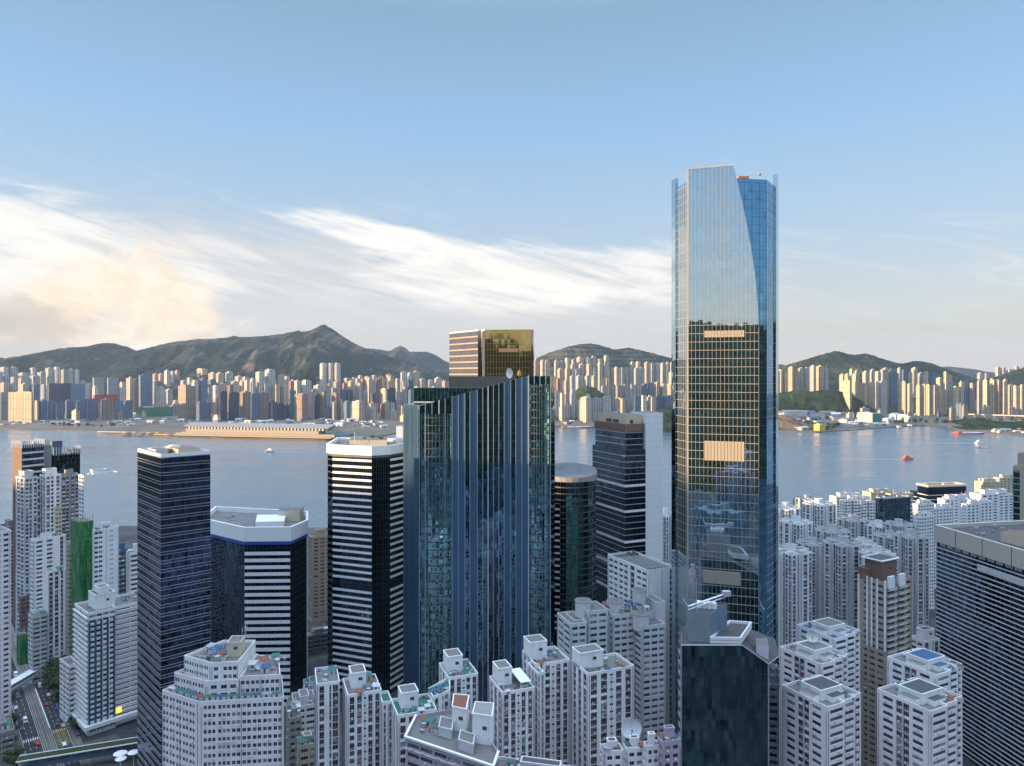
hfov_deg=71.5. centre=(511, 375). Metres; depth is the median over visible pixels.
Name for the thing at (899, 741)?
window
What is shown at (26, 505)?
apartment tower
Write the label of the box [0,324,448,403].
mountain range
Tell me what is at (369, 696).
window
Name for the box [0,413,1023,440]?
shore land
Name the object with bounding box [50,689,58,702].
tree
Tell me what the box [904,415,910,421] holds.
site hut
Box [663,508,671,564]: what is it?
estate tower
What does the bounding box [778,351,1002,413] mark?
wooded hill
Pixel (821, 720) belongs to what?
apartment tower
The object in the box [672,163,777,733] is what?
glass skyscraper
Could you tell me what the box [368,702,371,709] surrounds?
window
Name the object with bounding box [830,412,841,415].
site hut
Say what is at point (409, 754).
window
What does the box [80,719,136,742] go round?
side street
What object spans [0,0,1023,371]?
sky
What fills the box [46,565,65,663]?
apartment block
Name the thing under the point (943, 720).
window
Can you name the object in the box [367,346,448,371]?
distant peaks
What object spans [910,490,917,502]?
office block
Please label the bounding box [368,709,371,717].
window
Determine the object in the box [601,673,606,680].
window
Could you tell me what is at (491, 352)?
glass office tower
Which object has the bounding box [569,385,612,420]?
wooded knoll
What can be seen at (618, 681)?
window
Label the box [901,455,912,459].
ferry
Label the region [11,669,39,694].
footbridge
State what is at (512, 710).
window
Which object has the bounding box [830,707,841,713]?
window
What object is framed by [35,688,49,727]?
tram stop kerb
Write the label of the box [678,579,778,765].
black glass tower
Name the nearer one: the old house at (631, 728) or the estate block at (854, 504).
the old house at (631, 728)
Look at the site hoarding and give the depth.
479.70 m
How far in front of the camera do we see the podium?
362.31 m
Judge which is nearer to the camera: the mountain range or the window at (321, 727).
the window at (321, 727)
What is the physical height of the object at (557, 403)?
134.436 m
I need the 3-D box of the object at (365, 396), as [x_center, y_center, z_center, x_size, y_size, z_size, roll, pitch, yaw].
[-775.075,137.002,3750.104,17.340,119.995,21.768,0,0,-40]
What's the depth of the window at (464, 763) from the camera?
214.04 m
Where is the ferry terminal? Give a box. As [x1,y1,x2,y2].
[154,422,353,438]
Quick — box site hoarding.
[16,631,26,664]
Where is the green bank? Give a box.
[941,418,1023,429]
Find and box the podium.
[0,715,14,760]
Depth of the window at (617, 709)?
271.33 m
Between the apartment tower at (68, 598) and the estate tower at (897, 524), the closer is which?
the apartment tower at (68, 598)
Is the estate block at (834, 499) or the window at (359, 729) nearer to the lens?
the window at (359, 729)
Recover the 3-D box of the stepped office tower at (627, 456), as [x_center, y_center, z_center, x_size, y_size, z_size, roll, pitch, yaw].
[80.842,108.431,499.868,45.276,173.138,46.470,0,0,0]
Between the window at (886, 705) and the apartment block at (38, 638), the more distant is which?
the apartment block at (38, 638)
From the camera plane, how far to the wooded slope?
3389.84 m
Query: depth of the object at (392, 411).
3195.63 m
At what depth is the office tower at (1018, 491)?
471.96 m
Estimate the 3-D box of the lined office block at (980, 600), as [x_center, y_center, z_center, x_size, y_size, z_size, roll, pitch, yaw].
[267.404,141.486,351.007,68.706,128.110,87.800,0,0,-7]
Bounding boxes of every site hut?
[347,418,355,421]
[782,410,807,414]
[787,415,808,419]
[797,426,808,429]
[803,416,821,420]
[808,413,824,419]
[817,411,834,415]
[829,416,845,419]
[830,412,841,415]
[839,418,852,422]
[841,412,853,419]
[869,422,878,425]
[883,417,891,422]
[889,413,897,419]
[897,414,906,419]
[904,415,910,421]
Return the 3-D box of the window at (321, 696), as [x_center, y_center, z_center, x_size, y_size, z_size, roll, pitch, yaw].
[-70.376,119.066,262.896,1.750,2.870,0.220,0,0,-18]
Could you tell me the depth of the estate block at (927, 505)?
644.13 m
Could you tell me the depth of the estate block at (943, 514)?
653.38 m
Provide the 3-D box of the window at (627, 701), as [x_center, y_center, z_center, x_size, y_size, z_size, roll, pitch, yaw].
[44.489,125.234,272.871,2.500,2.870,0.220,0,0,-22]
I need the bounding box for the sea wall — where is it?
[97,431,180,433]
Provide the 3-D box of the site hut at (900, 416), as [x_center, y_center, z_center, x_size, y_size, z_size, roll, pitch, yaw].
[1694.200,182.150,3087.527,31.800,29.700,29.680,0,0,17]
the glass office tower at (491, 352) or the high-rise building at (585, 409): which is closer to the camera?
the glass office tower at (491, 352)
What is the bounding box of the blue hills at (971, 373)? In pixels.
[778,364,1013,378]
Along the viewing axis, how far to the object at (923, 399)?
3342.03 m
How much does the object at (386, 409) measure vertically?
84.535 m
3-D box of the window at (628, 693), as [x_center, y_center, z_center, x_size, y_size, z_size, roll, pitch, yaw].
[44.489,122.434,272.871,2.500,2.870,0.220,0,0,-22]
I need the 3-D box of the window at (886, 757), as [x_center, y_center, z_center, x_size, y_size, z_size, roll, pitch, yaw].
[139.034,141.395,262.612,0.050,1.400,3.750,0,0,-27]
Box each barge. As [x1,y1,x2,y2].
[561,422,592,427]
[951,431,984,433]
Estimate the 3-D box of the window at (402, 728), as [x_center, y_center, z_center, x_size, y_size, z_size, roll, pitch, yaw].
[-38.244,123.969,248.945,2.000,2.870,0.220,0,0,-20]
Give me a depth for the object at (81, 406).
3244.32 m
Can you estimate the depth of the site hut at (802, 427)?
2564.21 m
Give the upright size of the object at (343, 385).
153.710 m
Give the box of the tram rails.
[11,628,60,763]
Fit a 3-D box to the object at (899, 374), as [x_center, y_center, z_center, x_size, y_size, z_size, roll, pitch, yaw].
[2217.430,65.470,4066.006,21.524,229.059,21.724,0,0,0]
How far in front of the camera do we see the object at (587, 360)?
4763.22 m
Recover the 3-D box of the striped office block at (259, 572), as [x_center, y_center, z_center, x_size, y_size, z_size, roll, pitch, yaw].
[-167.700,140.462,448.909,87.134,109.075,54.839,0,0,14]
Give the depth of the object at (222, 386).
3765.97 m
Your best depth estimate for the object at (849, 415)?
3078.86 m
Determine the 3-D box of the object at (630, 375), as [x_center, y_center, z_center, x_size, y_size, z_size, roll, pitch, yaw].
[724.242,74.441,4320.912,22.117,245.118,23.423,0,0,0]
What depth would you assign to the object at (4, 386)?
3709.63 m
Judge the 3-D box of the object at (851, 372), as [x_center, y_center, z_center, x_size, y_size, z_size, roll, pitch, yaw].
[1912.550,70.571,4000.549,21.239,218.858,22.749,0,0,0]
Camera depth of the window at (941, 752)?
250.73 m
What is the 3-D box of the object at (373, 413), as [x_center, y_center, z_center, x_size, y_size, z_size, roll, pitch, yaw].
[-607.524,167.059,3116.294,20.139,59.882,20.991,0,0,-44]
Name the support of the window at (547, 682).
in the apartment tower at (546, 669)
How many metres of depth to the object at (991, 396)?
3442.43 m
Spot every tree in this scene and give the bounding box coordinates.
[2,745,24,765]
[10,712,19,722]
[41,669,58,690]
[42,661,58,678]
[43,660,58,679]
[45,655,65,666]
[45,674,58,689]
[50,679,58,688]
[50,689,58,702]
[69,718,78,729]
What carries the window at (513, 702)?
in the apartment tower at (511, 696)
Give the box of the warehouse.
[857,412,880,423]
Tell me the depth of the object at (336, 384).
4314.68 m
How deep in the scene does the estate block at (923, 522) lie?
593.08 m
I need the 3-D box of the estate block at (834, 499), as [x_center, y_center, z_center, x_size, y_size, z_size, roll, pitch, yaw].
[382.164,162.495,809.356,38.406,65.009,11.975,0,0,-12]
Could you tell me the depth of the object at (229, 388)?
3633.32 m
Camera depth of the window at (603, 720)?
268.99 m
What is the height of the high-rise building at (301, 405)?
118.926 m
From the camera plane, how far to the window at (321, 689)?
262.95 m
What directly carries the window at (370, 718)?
in the apartment tower at (361, 714)
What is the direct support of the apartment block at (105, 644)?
on the ground
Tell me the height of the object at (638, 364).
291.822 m
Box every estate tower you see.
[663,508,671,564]
[778,501,801,544]
[778,543,811,662]
[779,515,812,545]
[793,494,817,509]
[795,537,821,620]
[802,498,835,536]
[814,523,850,541]
[822,535,864,627]
[837,514,868,538]
[856,536,876,548]
[858,545,896,571]
[865,519,884,539]
[873,530,894,552]
[883,518,914,532]
[893,528,928,634]
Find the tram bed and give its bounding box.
[11,625,62,765]
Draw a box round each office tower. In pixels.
[12,438,44,620]
[44,440,51,467]
[50,440,80,473]
[137,444,210,765]
[326,425,402,693]
[403,368,554,701]
[449,329,533,378]
[555,459,596,646]
[592,408,662,603]
[1013,452,1023,520]
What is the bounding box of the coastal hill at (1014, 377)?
[987,368,1023,385]
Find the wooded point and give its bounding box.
[656,407,671,431]
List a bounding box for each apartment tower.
[0,519,12,610]
[0,526,10,715]
[16,470,37,632]
[29,532,65,612]
[39,467,60,536]
[54,506,61,534]
[60,469,77,540]
[65,540,70,656]
[71,514,92,656]
[78,467,118,528]
[92,521,118,595]
[119,542,127,594]
[126,543,136,592]
[308,528,327,622]
[314,664,381,765]
[381,678,449,765]
[439,648,477,712]
[489,659,533,757]
[522,634,569,764]
[571,643,633,765]
[780,630,847,765]
[782,674,860,765]
[797,617,860,691]
[857,553,911,765]
[877,677,963,765]
[887,648,963,694]
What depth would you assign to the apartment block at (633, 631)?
324.54 m
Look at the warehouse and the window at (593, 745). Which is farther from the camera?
the warehouse
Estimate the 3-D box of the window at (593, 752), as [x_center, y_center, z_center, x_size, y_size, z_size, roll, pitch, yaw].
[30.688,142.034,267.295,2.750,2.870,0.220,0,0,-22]
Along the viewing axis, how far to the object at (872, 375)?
4108.10 m
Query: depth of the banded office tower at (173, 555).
330.78 m
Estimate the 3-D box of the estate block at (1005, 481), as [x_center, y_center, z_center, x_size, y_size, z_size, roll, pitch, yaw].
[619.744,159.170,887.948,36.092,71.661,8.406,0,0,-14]
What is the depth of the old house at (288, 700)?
381.39 m
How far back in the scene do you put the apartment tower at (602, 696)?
271.21 m
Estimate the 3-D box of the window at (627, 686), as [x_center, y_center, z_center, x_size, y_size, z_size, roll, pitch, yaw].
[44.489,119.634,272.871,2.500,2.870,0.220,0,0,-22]
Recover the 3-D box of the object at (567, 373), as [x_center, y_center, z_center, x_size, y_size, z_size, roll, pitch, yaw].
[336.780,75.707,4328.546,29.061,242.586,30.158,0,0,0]
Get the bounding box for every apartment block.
[28,608,47,684]
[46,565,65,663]
[59,655,75,724]
[71,583,136,735]
[162,624,285,765]
[308,624,327,654]
[404,693,499,765]
[557,587,665,765]
[608,551,671,724]
[912,626,939,653]
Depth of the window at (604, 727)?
268.99 m
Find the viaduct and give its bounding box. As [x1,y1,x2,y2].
[968,414,1023,418]
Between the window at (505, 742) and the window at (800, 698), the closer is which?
the window at (505, 742)
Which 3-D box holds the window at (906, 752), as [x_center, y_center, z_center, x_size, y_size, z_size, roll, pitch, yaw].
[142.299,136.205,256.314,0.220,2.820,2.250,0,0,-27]
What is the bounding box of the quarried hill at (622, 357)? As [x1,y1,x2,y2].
[538,343,671,396]
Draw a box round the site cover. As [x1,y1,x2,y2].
[136,406,170,416]
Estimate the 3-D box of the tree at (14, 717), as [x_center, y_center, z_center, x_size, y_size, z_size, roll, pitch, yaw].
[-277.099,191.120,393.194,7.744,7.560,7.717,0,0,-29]
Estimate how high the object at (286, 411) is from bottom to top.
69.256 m
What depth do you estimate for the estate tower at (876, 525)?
602.16 m
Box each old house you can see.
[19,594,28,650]
[286,702,301,765]
[287,697,290,705]
[291,688,313,733]
[296,729,313,765]
[303,676,313,691]
[499,755,569,765]
[600,737,622,765]
[621,718,642,765]
[643,731,658,765]
[657,724,680,765]
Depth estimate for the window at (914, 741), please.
252.48 m
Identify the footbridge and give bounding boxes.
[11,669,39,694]
[16,737,136,765]
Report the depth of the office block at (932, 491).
820.02 m
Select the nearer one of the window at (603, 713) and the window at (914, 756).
the window at (914, 756)
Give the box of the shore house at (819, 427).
[814,424,824,430]
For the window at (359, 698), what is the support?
in the apartment tower at (361, 714)
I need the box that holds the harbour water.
[0,426,1023,527]
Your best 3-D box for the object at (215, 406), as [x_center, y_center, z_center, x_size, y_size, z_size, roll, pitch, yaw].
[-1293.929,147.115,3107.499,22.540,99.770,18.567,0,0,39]
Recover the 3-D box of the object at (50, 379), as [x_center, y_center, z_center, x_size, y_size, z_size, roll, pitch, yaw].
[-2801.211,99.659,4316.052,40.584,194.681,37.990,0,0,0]
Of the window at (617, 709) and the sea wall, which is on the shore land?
the sea wall
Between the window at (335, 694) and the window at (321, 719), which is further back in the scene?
the window at (335, 694)
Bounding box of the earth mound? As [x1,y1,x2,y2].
[778,414,831,429]
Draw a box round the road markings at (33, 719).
[11,621,81,764]
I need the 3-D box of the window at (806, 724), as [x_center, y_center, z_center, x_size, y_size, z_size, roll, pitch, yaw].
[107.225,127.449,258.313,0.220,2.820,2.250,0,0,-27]
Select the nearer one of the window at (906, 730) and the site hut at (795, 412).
the window at (906, 730)
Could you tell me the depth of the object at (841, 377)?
3975.09 m
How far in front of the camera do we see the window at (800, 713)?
260.81 m
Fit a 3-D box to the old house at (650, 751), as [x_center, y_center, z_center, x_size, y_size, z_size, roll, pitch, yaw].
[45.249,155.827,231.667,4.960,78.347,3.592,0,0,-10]
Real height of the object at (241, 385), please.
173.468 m
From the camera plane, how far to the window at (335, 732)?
264.56 m
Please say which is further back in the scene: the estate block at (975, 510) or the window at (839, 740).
the estate block at (975, 510)
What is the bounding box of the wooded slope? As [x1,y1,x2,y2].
[778,390,883,416]
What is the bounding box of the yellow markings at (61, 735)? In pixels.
[53,727,70,746]
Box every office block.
[210,506,307,705]
[875,492,909,521]
[885,490,913,522]
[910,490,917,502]
[916,482,967,503]
[935,520,1023,765]
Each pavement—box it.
[11,707,24,763]
[50,686,92,765]
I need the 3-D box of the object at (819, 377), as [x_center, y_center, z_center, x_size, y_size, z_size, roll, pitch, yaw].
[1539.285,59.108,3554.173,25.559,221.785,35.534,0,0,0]
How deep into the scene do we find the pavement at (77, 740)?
381.07 m
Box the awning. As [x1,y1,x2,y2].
[512,668,530,682]
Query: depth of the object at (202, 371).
4771.87 m
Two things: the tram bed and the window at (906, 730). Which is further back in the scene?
the tram bed
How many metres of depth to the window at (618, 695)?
271.43 m
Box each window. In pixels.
[319,686,323,693]
[319,694,323,701]
[319,701,323,708]
[319,709,323,716]
[319,716,323,724]
[319,724,323,731]
[319,731,323,739]
[333,684,337,691]
[333,692,337,699]
[333,699,337,706]
[333,707,337,714]
[333,714,337,721]
[333,722,337,729]
[333,729,337,737]
[350,697,353,704]
[350,728,353,735]
[350,743,353,750]
[357,696,361,703]
[357,703,361,711]
[357,711,361,718]
[357,719,361,726]
[357,726,361,734]
[357,734,361,741]
[357,742,361,749]
[368,694,371,701]
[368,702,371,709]
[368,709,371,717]
[368,717,371,724]
[368,725,371,732]
[368,732,371,739]
[368,740,371,747]
[375,693,378,700]
[375,716,378,723]
[400,718,404,725]
[400,725,404,733]
[400,733,404,741]
[400,741,404,749]
[400,749,404,757]
[408,743,418,749]
[408,752,418,759]
[421,747,431,753]
[421,757,431,763]
[435,752,446,759]
[435,762,446,765]
[448,756,460,763]
[463,761,475,765]
[504,710,507,717]
[504,725,507,733]
[504,741,507,748]
[511,693,514,701]
[511,701,514,708]
[511,709,514,716]
[511,732,514,739]
[528,706,531,713]
[528,721,531,728]
[545,665,549,672]
[545,672,549,679]
[545,679,549,686]
[545,687,549,693]
[545,694,549,701]
[545,701,549,708]
[545,708,549,715]
[591,675,596,682]
[591,682,596,690]
[591,690,596,697]
[591,697,596,704]
[591,705,596,712]
[591,712,596,719]
[591,719,596,727]
[591,727,596,734]
[591,734,596,742]
[591,742,596,749]
[591,749,596,757]
[591,757,596,764]
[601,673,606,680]
[601,680,606,688]
[601,688,606,695]
[601,695,606,703]
[601,703,606,710]
[601,710,606,717]
[601,717,606,725]
[601,725,606,732]
[601,732,606,740]
[616,671,620,678]
[616,678,620,685]
[616,685,620,692]
[616,692,620,700]
[616,700,620,707]
[616,707,620,714]
[616,714,620,722]
[616,722,620,729]
[616,729,620,736]
[625,669,630,676]
[625,676,630,683]
[625,683,630,691]
[625,691,630,698]
[625,698,630,705]
[625,705,630,712]
[625,712,630,719]
[798,719,802,727]
[798,726,802,734]
[798,749,802,757]
[799,696,802,704]
[799,711,802,719]
[804,722,808,730]
[805,729,808,738]
[823,665,832,670]
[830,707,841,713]
[830,715,841,721]
[830,723,841,729]
[830,730,841,737]
[830,738,841,744]
[830,746,841,752]
[830,754,841,760]
[830,761,841,765]
[884,696,892,701]
[884,703,892,709]
[884,710,892,716]
[884,718,892,724]
[884,725,892,731]
[884,747,892,754]
[884,755,892,761]
[896,708,901,716]
[896,723,901,731]
[896,738,901,746]
[896,753,901,761]
[897,700,901,708]
[897,715,901,723]
[897,730,901,739]
[897,745,901,754]
[903,711,908,719]
[903,726,908,734]
[903,733,908,742]
[903,749,908,757]
[904,703,908,711]
[904,718,908,727]
[904,741,908,750]
[904,756,908,765]
[905,666,909,673]
[911,669,916,676]
[913,708,922,715]
[913,716,922,722]
[913,724,922,730]
[913,731,922,738]
[913,739,922,746]
[913,747,922,754]
[913,754,922,761]
[933,711,944,717]
[933,719,944,725]
[933,727,944,733]
[933,734,944,741]
[933,742,944,749]
[933,750,944,756]
[933,758,944,764]
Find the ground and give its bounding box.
[0,526,977,765]
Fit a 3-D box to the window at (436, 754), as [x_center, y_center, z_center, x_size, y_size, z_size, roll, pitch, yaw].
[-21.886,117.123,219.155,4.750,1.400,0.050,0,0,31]
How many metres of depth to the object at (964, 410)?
3267.08 m
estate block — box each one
[829,492,864,524]
[840,494,874,521]
[862,487,894,500]
[913,499,933,517]
[913,511,933,608]
[934,503,952,588]
[937,492,971,523]
[961,499,992,522]
[970,488,1012,521]
[975,478,999,491]
[993,474,1012,492]
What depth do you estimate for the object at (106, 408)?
3139.75 m
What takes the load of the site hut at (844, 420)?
on the shore land
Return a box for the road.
[11,611,82,765]
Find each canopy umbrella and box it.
[113,750,127,756]
[115,756,126,765]
[127,749,136,765]
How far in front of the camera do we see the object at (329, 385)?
4383.29 m

